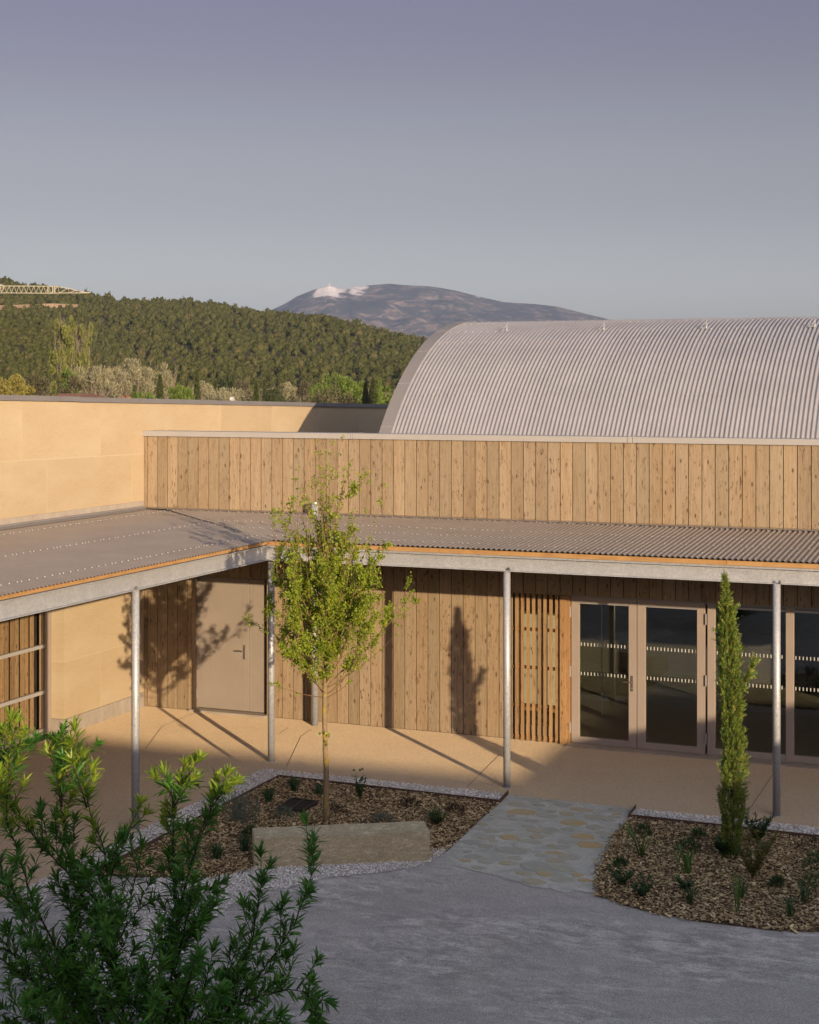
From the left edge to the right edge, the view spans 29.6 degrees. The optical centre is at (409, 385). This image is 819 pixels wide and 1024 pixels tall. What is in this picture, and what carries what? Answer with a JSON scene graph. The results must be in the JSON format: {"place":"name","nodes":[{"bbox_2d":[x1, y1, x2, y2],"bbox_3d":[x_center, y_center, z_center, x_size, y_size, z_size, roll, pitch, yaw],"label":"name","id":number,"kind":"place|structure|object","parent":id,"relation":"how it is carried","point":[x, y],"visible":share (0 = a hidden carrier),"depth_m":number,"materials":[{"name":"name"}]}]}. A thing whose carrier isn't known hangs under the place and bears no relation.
{"place":"outdoors","nodes":[
{"label":"outdoors","id":0,"kind":"place"},
{"bbox_2d":[0,331,54,376],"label":"hills","id":1,"kind":"structure","parent":0,"point":[21,347],"depth_m":734.92,"materials":[{"name":"plant"}]},
{"bbox_2d":[0,315,101,392],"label":"forest","id":2,"kind":"object","parent":1,"relation":"on","point":[14,332],"visible":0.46,"depth_m":732.16,"materials":[{"name":"green plant"}]},
{"bbox_2d":[0,303,77,309],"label":"hill track","id":3,"kind":"structure","parent":0,"point":[51,305],"depth_m":1192.30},
{"bbox_2d":[41,398,291,712],"bbox_3d":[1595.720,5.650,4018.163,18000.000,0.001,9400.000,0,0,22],"label":"ground","id":4,"kind":"structure","parent":0,"point":[41,652],"depth_m":30.33,"materials":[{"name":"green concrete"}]},
{"bbox_2d":[0,373,43,401],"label":"bush","id":5,"kind":"object","parent":4,"relation":"on","point":[17,384],"visible":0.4,"depth_m":208.78,"materials":[{"name":"yellow plant"}]},
{"bbox_2d":[22,372,55,401],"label":"bush","id":6,"kind":"object","parent":4,"relation":"on","point":[38,382],"visible":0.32,"depth_m":238.83,"materials":[{"name":"grey plant"}]},
{"bbox_2d":[0,284,89,293],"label":"tower crane","id":7,"kind":"object","parent":4,"relation":"on","point":[48,289],"visible":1,"depth_m":118.19,"materials":[{"name":"paint"}]},
{"bbox_2d":[48,313,74,394],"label":"poplar","id":8,"kind":"object","parent":4,"relation":"on","point":[65,337],"visible":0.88,"depth_m":399.23,"materials":[{"name":"green plant"}]},
{"bbox_2d":[61,368,78,393],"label":"ivy tree","id":9,"kind":"object","parent":4,"relation":"on","point":[67,372],"visible":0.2,"depth_m":395.33,"materials":[{"name":"plant"}]},
{"bbox_2d":[59,374,85,393],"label":"bush","id":10,"kind":"object","parent":4,"relation":"on","point":[72,382],"visible":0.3,"depth_m":260.05,"materials":[{"name":"grey plant"}]},
{"bbox_2d":[46,394,107,401],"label":"tiled house","id":11,"kind":"structure","parent":4,"relation":"on","point":[87,395],"depth_m":147.50,"materials":[{"name":"tile"}]},
{"bbox_2d":[67,315,93,393],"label":"poplar","id":12,"kind":"object","parent":4,"relation":"on","point":[82,357],"visible":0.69,"depth_m":403.43,"materials":[{"name":"green plant"}]},
{"bbox_2d":[73,364,116,396],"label":"willow","id":13,"kind":"object","parent":4,"relation":"on","point":[95,382],"visible":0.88,"depth_m":329.38,"materials":[{"name":"grey plant"}]},
{"bbox_2d":[104,364,132,397],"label":"willow","id":14,"kind":"object","parent":4,"relation":"on","point":[119,379],"visible":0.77,"depth_m":337.07,"materials":[{"name":"grey plant"}]},
{"bbox_2d":[113,355,154,396],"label":"willow","id":15,"kind":"object","parent":4,"relation":"on","point":[138,380],"visible":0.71,"depth_m":343.85,"materials":[{"name":"grey plant"}]},
{"bbox_2d":[131,389,156,398],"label":"bush","id":16,"kind":"object","parent":4,"relation":"on","point":[139,395],"visible":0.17,"depth_m":224.87,"materials":[{"name":"green plant"}]},
{"bbox_2d":[155,374,163,398],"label":"cypress","id":17,"kind":"object","parent":4,"relation":"on","point":[160,392],"visible":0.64,"depth_m":249.73,"materials":[{"name":"green plant"}]},
{"bbox_2d":[150,360,178,398],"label":"willow","id":18,"kind":"object","parent":4,"relation":"on","point":[168,381],"visible":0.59,"depth_m":350.59,"materials":[{"name":"grey plant"}]},
{"bbox_2d":[166,383,194,399],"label":"bush","id":19,"kind":"object","parent":4,"relation":"on","point":[182,391],"visible":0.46,"depth_m":234.72,"materials":[{"name":"green plant"}]},
{"bbox_2d":[0,395,388,747],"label":"stone wall","id":20,"kind":"structure","parent":4,"relation":"on","point":[65,458],"depth_m":25.34,"materials":[{"name":"stone"}]},
{"bbox_2d":[0,509,273,621],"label":"porch canopy","id":21,"kind":"object","parent":20,"relation":"attached to","point":[126,552],"visible":1,"depth_m":20.90,"materials":[{"name":"metal"}]},
{"bbox_2d":[193,370,200,399],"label":"cypress","id":22,"kind":"object","parent":4,"relation":"on","point":[197,392],"visible":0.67,"depth_m":261.74,"materials":[{"name":"green plant"}]},
{"bbox_2d":[192,381,213,399],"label":"bush","id":23,"kind":"object","parent":4,"relation":"on","point":[204,388],"visible":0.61,"depth_m":477.51,"materials":[{"name":"grey plant"}]},
{"bbox_2d":[15,384,394,402],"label":"undergrowth","id":24,"kind":"object","parent":4,"relation":"on","point":[296,398],"visible":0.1,"depth_m":490.35,"materials":[{"name":"green plant"}]},
{"bbox_2d":[201,387,245,400],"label":"bush","id":25,"kind":"object","parent":4,"relation":"on","point":[226,395],"visible":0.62,"depth_m":388.63,"materials":[{"name":"grey plant"}]},
{"bbox_2d":[211,373,235,392],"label":"umbrella pine","id":26,"kind":"object","parent":4,"relation":"on","point":[225,382],"visible":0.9,"depth_m":558.76,"materials":[{"name":"green plant"}]},
{"bbox_2d":[230,374,249,393],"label":"bush","id":27,"kind":"object","parent":4,"relation":"on","point":[241,384],"visible":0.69,"depth_m":600.59,"materials":[{"name":"grey plant"}]},
{"bbox_2d":[253,381,259,400],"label":"cypress","id":28,"kind":"object","parent":4,"relation":"on","point":[256,394],"visible":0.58,"depth_m":254.77,"materials":[{"name":"green plant"}]},
{"bbox_2d":[263,388,285,401],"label":"bush","id":29,"kind":"object","parent":4,"relation":"on","point":[273,397],"visible":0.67,"depth_m":379.34,"materials":[{"name":"green plant"}]},
{"bbox_2d":[277,381,297,401],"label":"bush","id":30,"kind":"object","parent":4,"relation":"on","point":[288,389],"visible":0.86,"depth_m":439.20,"materials":[{"name":"grey plant"}]},
{"bbox_2d":[294,378,310,399],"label":"bush","id":31,"kind":"object","parent":4,"relation":"on","point":[303,390],"visible":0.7,"depth_m":468.53,"materials":[{"name":"grey plant"}]},
{"bbox_2d":[307,383,329,402],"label":"bush","id":32,"kind":"object","parent":4,"relation":"on","point":[312,389],"visible":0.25,"depth_m":289.72,"materials":[{"name":"green plant"}]},
{"bbox_2d":[304,386,359,403],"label":"bush","id":33,"kind":"object","parent":4,"relation":"on","point":[337,399],"visible":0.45,"depth_m":248.96,"materials":[{"name":"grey plant"}]},
{"bbox_2d":[322,372,354,402],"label":"bush","id":34,"kind":"object","parent":4,"relation":"on","point":[345,384],"visible":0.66,"depth_m":299.88,"materials":[{"name":"green plant"}]},
{"bbox_2d":[345,376,363,403],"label":"bush","id":35,"kind":"object","parent":4,"relation":"on","point":[357,389],"visible":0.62,"depth_m":308.65,"materials":[{"name":"green plant"}]},
{"bbox_2d":[361,382,368,403],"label":"cypress","id":36,"kind":"object","parent":4,"relation":"on","point":[365,398],"visible":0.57,"depth_m":247.68,"materials":[{"name":"green plant"}]},
{"bbox_2d":[368,377,376,403],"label":"cypress","id":37,"kind":"object","parent":4,"relation":"on","point":[372,396],"visible":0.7,"depth_m":244.67,"materials":[{"name":"green plant"}]},
{"bbox_2d":[376,379,383,403],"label":"cypress","id":38,"kind":"object","parent":4,"relation":"on","point":[379,394],"visible":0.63,"depth_m":239.76,"materials":[{"name":"green plant"}]},
{"bbox_2d":[382,385,392,403],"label":"bush","id":39,"kind":"object","parent":4,"relation":"on","point":[386,399],"visible":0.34,"depth_m":261.64,"materials":[{"name":"green plant"}]},
{"bbox_2d":[379,316,818,437],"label":"vaulted hall","id":40,"kind":"structure","parent":4,"relation":"on","point":[749,377],"depth_m":26.96,"materials":[{"name":"metal"}]},
{"bbox_2d":[5,294,413,397],"bbox_3d":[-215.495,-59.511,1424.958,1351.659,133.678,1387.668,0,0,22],"label":"hills","id":41,"kind":"structure","parent":0,"point":[318,347],"depth_m":1081.23,"materials":[{"name":"plant"}]},
{"bbox_2d":[0,276,427,392],"bbox_3d":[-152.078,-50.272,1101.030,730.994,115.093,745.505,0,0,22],"label":"forest","id":42,"kind":"object","parent":41,"relation":"on","point":[111,345],"visible":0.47,"depth_m":1036.27,"materials":[{"name":"green plant"}]},
{"bbox_2d":[332,316,428,337],"bbox_3d":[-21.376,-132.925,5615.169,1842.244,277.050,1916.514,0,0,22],"label":"foothill","id":43,"kind":"structure","parent":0,"point":[362,322],"depth_m":5957.77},
{"bbox_2d":[0,795,818,1023],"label":"court ground","id":44,"kind":"structure","parent":0,"point":[438,940],"depth_m":15.19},
{"bbox_2d":[0,705,338,1023],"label":"leafy shrub","id":45,"kind":"object","parent":44,"relation":"on","point":[64,969],"visible":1,"depth_m":12.38,"materials":[{"name":"green plant"}]},
{"bbox_2d":[252,821,429,868],"bbox_3d":[-0.815,5.452,18.311,2.074,0.402,0.465,0,0,-8],"label":"stone bench","id":46,"kind":"object","parent":44,"relation":"on","point":[368,843],"visible":0.92,"depth_m":18.14,"materials":[{"name":"stone"}]},
{"bbox_2d":[3,768,818,1014],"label":"gravel","id":47,"kind":"structure","parent":44,"relation":"on","point":[473,792],"depth_m":18.05,"materials":[{"name":"gravel"}]},
{"bbox_2d":[97,779,818,931],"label":"bed soil","id":48,"kind":"structure","parent":44,"relation":"on","point":[816,929],"depth_m":18.20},
{"bbox_2d":[204,842,226,859],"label":"bed plant","id":49,"kind":"object","parent":48,"relation":"on","point":[216,852],"visible":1,"depth_m":18.17,"materials":[{"name":"green plant"}]},
{"bbox_2d":[223,788,259,824],"bbox_3d":[-2.125,5.348,19.742,0.497,0.444,0.388,0,0,22],"label":"bed plant","id":50,"kind":"object","parent":48,"relation":"on","point":[237,817],"visible":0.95,"depth_m":19.73,"materials":[{"name":"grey plant"}]},
{"bbox_2d":[235,833,251,851],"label":"bed plant","id":51,"kind":"object","parent":48,"relation":"on","point":[244,841],"visible":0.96,"depth_m":18.52,"materials":[{"name":"green plant"}]},
{"bbox_2d":[240,824,255,836],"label":"bed plant","id":52,"kind":"object","parent":48,"relation":"on","point":[242,832],"visible":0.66,"depth_m":19.12,"materials":[{"name":"green plant"}]},
{"bbox_2d":[258,787,276,802],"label":"bed plant","id":53,"kind":"object","parent":48,"relation":"on","point":[268,796],"visible":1,"depth_m":20.69,"materials":[{"name":"green plant"}]},
{"bbox_2d":[274,804,294,818],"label":"bed plant","id":54,"kind":"object","parent":48,"relation":"on","point":[285,809],"visible":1,"depth_m":19.96,"materials":[{"name":"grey plant"}]},
{"bbox_2d":[287,776,304,790],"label":"bed plant","id":55,"kind":"object","parent":48,"relation":"on","point":[293,783],"visible":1,"depth_m":21.26,"materials":[{"name":"green plant"}]},
{"bbox_2d":[92,775,508,873],"bbox_3d":[-1.808,5.588,20.441,2.783,0.090,6.156,0,0,57],"label":"steel edging","id":56,"kind":"object","parent":48,"relation":"on","point":[500,800],"visible":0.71,"depth_m":21.09,"materials":[{"name":"metal"}]},
{"bbox_2d":[102,777,499,877],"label":"wood chips","id":57,"kind":"object","parent":48,"relation":"on","point":[419,797],"visible":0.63,"depth_m":19.99,"materials":[{"name":"wood"}]},
{"bbox_2d":[277,797,317,812],"bbox_3d":[-1.482,5.534,20.408,0.416,0.050,0.530,0,0,22],"label":"drain grate","id":58,"kind":"object","parent":57,"relation":"on","point":[299,805],"visible":0.88,"depth_m":20.40,"materials":[{"name":"metal"}]},
{"bbox_2d":[311,783,323,793],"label":"bed plant","id":59,"kind":"object","parent":48,"relation":"on","point":[319,788],"visible":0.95,"depth_m":21.12,"materials":[{"name":"green plant"}]},
{"bbox_2d":[242,435,420,822],"bbox_3d":[-1.138,3.087,19.795,2.294,4.996,2.113,0,0,22],"label":"young maple","id":60,"kind":"object","parent":48,"relation":"on","point":[338,606],"visible":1,"depth_m":19.63,"materials":[{"name":"green plant"}]},
{"bbox_2d":[321,802,348,815],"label":"bed plant","id":61,"kind":"object","parent":48,"relation":"on","point":[336,806],"visible":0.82,"depth_m":20.13,"materials":[{"name":"green plant"}]},
{"bbox_2d":[351,768,365,799],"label":"bed plant","id":62,"kind":"object","parent":48,"relation":"on","point":[359,792],"visible":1,"depth_m":20.80,"materials":[{"name":"green plant"}]},
{"bbox_2d":[373,810,395,822],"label":"bed plant","id":63,"kind":"object","parent":48,"relation":"on","point":[385,816],"visible":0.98,"depth_m":19.72,"materials":[{"name":"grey plant"}]},
{"bbox_2d":[399,795,422,807],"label":"bed plant","id":64,"kind":"object","parent":48,"relation":"on","point":[410,800],"visible":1,"depth_m":20.51,"materials":[{"name":"green plant"}]},
{"bbox_2d":[427,805,447,824],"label":"bed plant","id":65,"kind":"object","parent":48,"relation":"on","point":[435,818],"visible":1,"depth_m":19.59,"materials":[{"name":"green plant"}]},
{"bbox_2d":[444,801,464,813],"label":"bed plant","id":66,"kind":"object","parent":48,"relation":"on","point":[452,806],"visible":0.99,"depth_m":20.23,"materials":[{"name":"green plant"}]},
{"bbox_2d":[607,862,634,885],"bbox_3d":[2.370,5.463,17.281,0.353,0.220,0.286,0,0,22],"label":"bed plant","id":67,"kind":"object","parent":48,"relation":"on","point":[621,879],"visible":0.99,"depth_m":17.23,"materials":[{"name":"green plant"}]},
{"bbox_2d":[612,853,629,866],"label":"bed plant","id":68,"kind":"object","parent":48,"relation":"on","point":[621,860],"visible":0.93,"depth_m":17.94,"materials":[{"name":"green plant"}]},
{"bbox_2d":[616,822,667,855],"bbox_3d":[2.745,5.401,18.391,0.523,0.339,0.600,0,0,-5],"label":"bed plant","id":69,"kind":"object","parent":48,"relation":"on","point":[633,836],"visible":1,"depth_m":18.33,"materials":[{"name":"green plant"}]},
{"bbox_2d":[634,822,652,836],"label":"bed plant","id":70,"kind":"object","parent":48,"relation":"on","point":[645,828],"visible":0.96,"depth_m":19.18,"materials":[{"name":"green plant"}]},
{"bbox_2d":[630,873,658,896],"bbox_3d":[2.559,5.449,16.850,0.322,0.246,0.362,0,0,8],"label":"bed plant","id":71,"kind":"object","parent":48,"relation":"on","point":[641,890],"visible":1,"depth_m":16.81,"materials":[{"name":"green plant"}]},
{"bbox_2d":[662,843,697,873],"bbox_3d":[3.107,5.422,17.797,0.430,0.295,0.547,0,0,22],"label":"bed plant","id":72,"kind":"object","parent":48,"relation":"on","point":[687,863],"visible":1,"depth_m":17.70,"materials":[{"name":"green plant"}]},
{"bbox_2d":[670,874,695,890],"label":"bed plant","id":73,"kind":"object","parent":48,"relation":"on","point":[681,884],"visible":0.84,"depth_m":17.03,"materials":[{"name":"green plant"}]},
{"bbox_2d":[675,836,701,852],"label":"bed plant","id":74,"kind":"object","parent":48,"relation":"on","point":[691,842],"visible":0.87,"depth_m":18.52,"materials":[{"name":"green plant"}]},
{"bbox_2d":[679,883,704,903],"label":"bed plant","id":75,"kind":"object","parent":48,"relation":"on","point":[689,898],"visible":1,"depth_m":16.63,"materials":[{"name":"green plant"}]},
{"bbox_2d":[689,825,708,838],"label":"bed plant","id":76,"kind":"object","parent":48,"relation":"on","point":[698,829],"visible":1,"depth_m":19.06,"materials":[{"name":"green plant"}]},
{"bbox_2d":[592,816,818,932],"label":"wood chips","id":77,"kind":"object","parent":48,"relation":"on","point":[711,898],"visible":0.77,"depth_m":17.55,"materials":[{"name":"wood"}]},
{"bbox_2d":[712,835,732,856],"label":"shrub","id":78,"kind":"object","parent":48,"relation":"on","point":[723,848],"visible":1,"depth_m":18.28,"materials":[{"name":"green plant"}]},
{"bbox_2d":[711,568,760,858],"bbox_3d":[3.869,3.898,18.334,0.570,3.457,0.473,0,0,22],"label":"slim cypress","id":79,"kind":"object","parent":48,"relation":"on","point":[735,794],"visible":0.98,"depth_m":18.30,"materials":[{"name":"green plant"}]},
{"bbox_2d":[730,873,745,910],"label":"bed plant","id":80,"kind":"object","parent":48,"relation":"on","point":[738,892],"visible":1,"depth_m":16.43,"materials":[{"name":"green plant"}]},
{"bbox_2d":[722,874,754,898],"bbox_3d":[3.612,5.456,16.876,0.415,0.228,0.362,0,0,-44],"label":"bed plant","id":81,"kind":"object","parent":48,"relation":"on","point":[743,891],"visible":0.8,"depth_m":16.86,"materials":[{"name":"green plant"}]},
{"bbox_2d":[726,822,781,878],"bbox_3d":[3.856,5.252,17.476,0.648,0.639,0.554,0,0,22],"label":"shrub","id":82,"kind":"object","parent":48,"relation":"on","point":[758,861],"visible":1,"depth_m":17.41,"materials":[{"name":"green plant"}]},
{"bbox_2d":[743,811,773,841],"bbox_3d":[4.235,5.376,18.840,0.364,0.392,0.431,0,0,-44],"label":"shrub","id":83,"kind":"object","parent":48,"relation":"on","point":[761,828],"visible":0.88,"depth_m":18.80,"materials":[{"name":"green plant"}]},
{"bbox_2d":[766,874,785,887],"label":"bed plant","id":84,"kind":"object","parent":48,"relation":"on","point":[775,880],"visible":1,"depth_m":17.21,"materials":[{"name":"green plant"}]},
{"bbox_2d":[774,896,803,916],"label":"bed plant","id":85,"kind":"object","parent":48,"relation":"on","point":[789,906],"visible":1,"depth_m":16.23,"materials":[{"name":"green plant"}]},
{"bbox_2d":[789,879,817,902],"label":"bed plant","id":86,"kind":"object","parent":48,"relation":"on","point":[802,893],"visible":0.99,"depth_m":16.68,"materials":[{"name":"green plant"}]},
{"bbox_2d":[797,869,818,892],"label":"bed plant","id":87,"kind":"object","parent":48,"relation":"on","point":[809,878],"visible":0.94,"depth_m":17.13,"materials":[{"name":"green plant"}]},
{"bbox_2d":[797,836,818,851],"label":"bed plant","id":88,"kind":"object","parent":48,"relation":"on","point":[814,840],"visible":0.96,"depth_m":18.55,"materials":[{"name":"green plant"}]},
{"bbox_2d":[801,850,818,870],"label":"bed plant","id":89,"kind":"object","parent":48,"relation":"on","point":[816,855],"visible":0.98,"depth_m":17.87,"materials":[{"name":"green plant"}]},
{"bbox_2d":[628,805,818,839],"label":"steel edging","id":90,"kind":"object","parent":44,"relation":"on","point":[656,819],"visible":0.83,"depth_m":19.68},
{"bbox_2d":[0,695,818,900],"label":"paving","id":91,"kind":"structure","parent":0,"point":[557,771],"depth_m":22.64,"materials":[{"name":"concrete"}]},
{"bbox_2d":[130,586,139,829],"bbox_3d":[-3.462,4.064,19.567,0.130,3.072,0.125,0,0,22],"label":"canopy post","id":92,"kind":"object","parent":91,"relation":"on","point":[135,691],"visible":0.88,"depth_m":19.53,"materials":[{"name":"metal"}]},
{"bbox_2d":[267,560,274,761],"bbox_3d":[-2.060,4.064,23.088,0.130,3.072,0.125,0,0,22],"label":"canopy post","id":93,"kind":"object","parent":91,"relation":"on","point":[271,700],"visible":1,"depth_m":23.05,"materials":[{"name":"metal"}]},
{"bbox_2d":[145,714,772,815],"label":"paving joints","id":94,"kind":"object","parent":91,"relation":"on","point":[475,778],"visible":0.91,"depth_m":22.81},
{"bbox_2d":[143,430,818,768],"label":"timber building","id":95,"kind":"structure","parent":91,"relation":"on","point":[619,664],"depth_m":25.04,"materials":[{"name":"brown wood"}]},
{"bbox_2d":[191,576,266,712],"bbox_3d":[-3.058,4.418,26.506,1.475,2.305,0.180,0,0,22],"label":"door","id":96,"kind":"structure","parent":95,"relation":"in","point":[229,655],"depth_m":26.54,"materials":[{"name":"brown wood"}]},
{"bbox_2d":[311,502,318,725],"bbox_3d":[-1.525,3.757,25.621,0.124,3.685,0.321,0,0,22],"label":"downpipe","id":97,"kind":"object","parent":95,"relation":"attached to","point":[314,707],"visible":0.33,"depth_m":25.48,"materials":[{"name":"metal"}]},
{"bbox_2d":[166,509,818,585],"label":"porch canopy","id":98,"kind":"object","parent":95,"relation":"attached to","point":[785,557],"visible":0.93,"depth_m":21.94,"materials":[{"name":"metal"}]},
{"bbox_2d":[514,592,560,736],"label":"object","id":99,"kind":"structure","parent":95,"relation":"in","point":[536,726],"depth_m":24.46,"materials":[{"name":"brown wood"}]},
{"bbox_2d":[570,597,636,747],"bbox_3d":[3.017,4.443,24.080,1.065,2.285,0.208,0,0,22],"label":"glazed door","id":100,"kind":"structure","parent":95,"relation":"in","point":[575,601],"depth_m":24.07,"materials":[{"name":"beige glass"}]},
{"bbox_2d":[637,600,706,753],"bbox_3d":[4.013,4.443,23.664,1.073,2.285,0.103,0,0,22],"label":"glazed door","id":101,"kind":"structure","parent":95,"relation":"in","point":[642,743],"depth_m":23.64,"materials":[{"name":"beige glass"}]},
{"bbox_2d":[707,604,785,760],"bbox_3d":[5.067,4.443,23.259,1.165,2.285,0.090,0,0,22],"label":"window","id":102,"kind":"structure","parent":95,"relation":"in","point":[711,610],"depth_m":23.41,"materials":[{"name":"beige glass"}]},
{"bbox_2d":[786,608,818,763],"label":"window","id":103,"kind":"structure","parent":95,"relation":"in","point":[790,756],"depth_m":22.97,"materials":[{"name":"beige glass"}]},
{"bbox_2d":[502,567,510,787],"bbox_3d":[1.362,4.064,21.587,0.130,3.072,0.125,0,0,22],"label":"canopy post","id":104,"kind":"object","parent":91,"relation":"on","point":[506,679],"visible":1,"depth_m":21.54,"materials":[{"name":"metal"}]},
{"bbox_2d":[772,580,780,816],"bbox_3d":[4.785,4.064,20.161,0.130,3.072,0.125,0,0,22],"label":"canopy post","id":105,"kind":"object","parent":91,"relation":"on","point":[776,700],"visible":0.94,"depth_m":20.12,"materials":[{"name":"metal"}]},
{"bbox_2d":[0,0,818,319],"label":"sky","id":106,"kind":"structure","parent":0,"point":[607,159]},
{"bbox_2d":[273,284,608,336],"bbox_3d":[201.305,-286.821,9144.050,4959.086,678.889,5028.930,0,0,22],"label":"mountain","id":107,"kind":"structure","parent":0,"point":[427,311],"depth_m":8922.72,"materials":[{"name":"stone"}]},
{"bbox_2d":[443,795,631,892],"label":"path","id":108,"kind":"structure","parent":0,"point":[539,842],"depth_m":18.96,"materials":[{"name":"stone"}]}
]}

